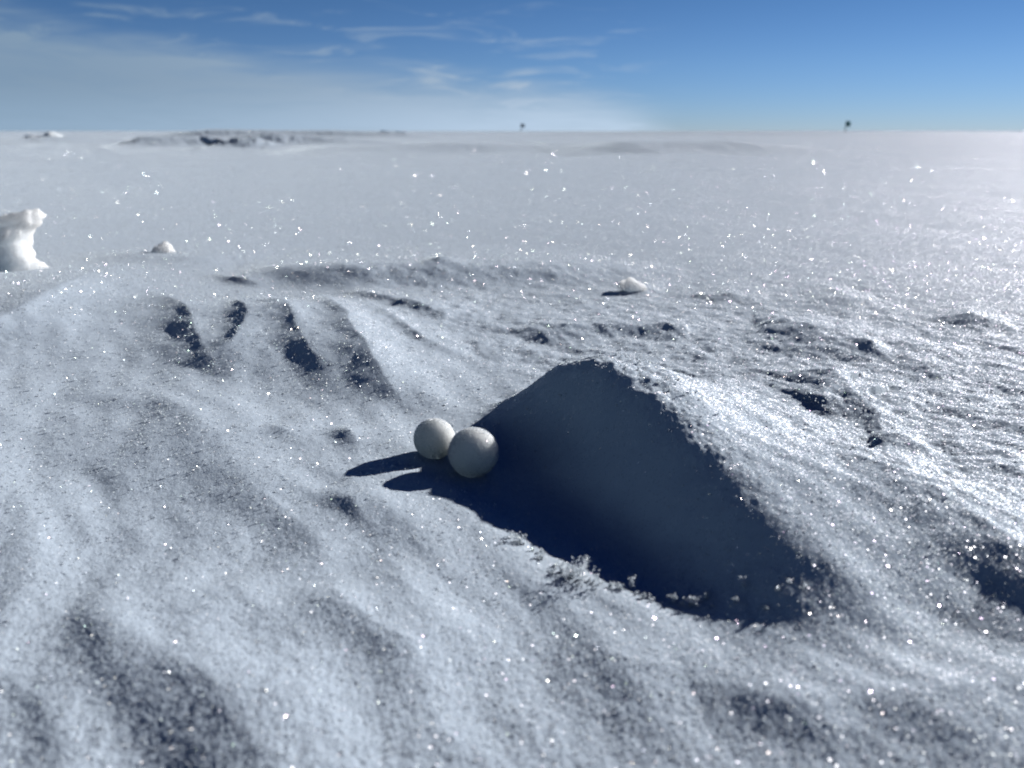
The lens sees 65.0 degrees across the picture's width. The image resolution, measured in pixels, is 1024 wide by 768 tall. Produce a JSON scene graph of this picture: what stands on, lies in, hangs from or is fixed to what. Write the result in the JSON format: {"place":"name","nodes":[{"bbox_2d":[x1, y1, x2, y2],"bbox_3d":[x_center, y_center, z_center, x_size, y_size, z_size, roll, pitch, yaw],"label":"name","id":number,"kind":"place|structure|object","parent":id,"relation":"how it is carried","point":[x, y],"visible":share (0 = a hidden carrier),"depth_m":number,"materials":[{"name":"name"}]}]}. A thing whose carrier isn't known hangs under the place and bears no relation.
{"place":"outdoors","nodes":[
{"label":"outdoors","id":0,"kind":"place"},
{"bbox_2d":[0,129,1023,767],"bbox_3d":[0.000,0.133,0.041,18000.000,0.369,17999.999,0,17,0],"label":"snow ground","id":1,"kind":"structure","parent":0,"point":[624,493],"depth_m":0.49,"materials":[{"name":"white snow"}]},
{"bbox_2d":[0,208,49,271],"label":"snow chunk","id":2,"kind":"object","parent":1,"relation":"on","point":[17,231],"visible":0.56,"depth_m":1.14,"materials":[{"name":"white snow"}]},
{"bbox_2d":[23,132,62,137],"bbox_3d":[-8.452,-4.409,14.389,0.884,0.204,0.505,0,17,0],"label":"snow hummock","id":3,"kind":"object","parent":1,"relation":"on","point":[50,134],"visible":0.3,"depth_m":14.24,"materials":[{"name":"white snow"}]},
{"bbox_2d":[151,241,175,252],"bbox_3d":[-0.575,-0.220,1.323,0.035,0.029,0.027,4,18,13],"label":"snow clod","id":4,"kind":"object","parent":1,"relation":"on","point":[164,247],"visible":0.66,"depth_m":1.31,"materials":[{"name":"white snow"}]},
{"bbox_2d":[200,136,229,145],"bbox_3d":[-3.237,-2.739,9.097,0.545,0.130,0.301,0,17,0],"label":"snow hummock","id":5,"kind":"object","parent":1,"relation":"on","point":[208,140],"visible":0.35,"depth_m":9.00,"materials":[{"name":"white snow"}]},
{"bbox_2d":[380,131,407,132],"bbox_3d":[-3.356,-7.161,22.924,0.851,0.126,0.418,-3,18,-8],"label":"snow hummock","id":6,"kind":"object","parent":1,"relation":"on","point":[394,131],"visible":0.43,"depth_m":22.79,"materials":[{"name":"white snow"}]},
{"bbox_2d":[413,417,454,458],"bbox_3d":[-0.049,0.035,0.512,0.028,0.028,0.028,0,17,0],"label":"frost ball","id":7,"kind":"object","parent":1,"relation":"on","point":[433,438],"visible":0.97,"depth_m":0.50,"materials":[{"name":"white snow"}]},
{"bbox_2d":[447,426,498,477],"bbox_3d":[-0.024,0.042,0.490,0.032,0.032,0.032,0,17,0],"label":"frost ball","id":8,"kind":"object","parent":1,"relation":"on","point":[473,451],"visible":1,"depth_m":0.48,"materials":[{"name":"white snow"}]},
{"bbox_2d":[0,243,1023,767],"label":"frost crystals","id":9,"kind":"object","parent":1,"relation":"on","point":[570,573],"visible":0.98,"depth_m":0.44,"materials":[{"name":"white ice"}]},
{"bbox_2d":[0,132,1023,334],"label":"hoar plates","id":10,"kind":"object","parent":1,"relation":"on","point":[127,251],"visible":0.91,"depth_m":1.44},
{"bbox_2d":[619,277,646,291],"bbox_3d":[0.162,-0.126,1.052,0.041,0.028,0.034,0,17,0],"label":"snow clod","id":11,"kind":"object","parent":1,"relation":"on","point":[629,284],"visible":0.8,"depth_m":1.04,"materials":[{"name":"white snow"}]},
{"bbox_2d":[844,121,850,131],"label":"marker flag","id":12,"kind":"object","parent":1,"relation":"on","point":[848,123],"visible":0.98,"depth_m":157.02,"materials":[{"name":"brown wood"}]},
{"bbox_2d":[0,0,1023,130],"label":"sky","id":13,"kind":"structure","parent":0,"point":[66,65],"materials":[{"name":"blue"}]}
]}

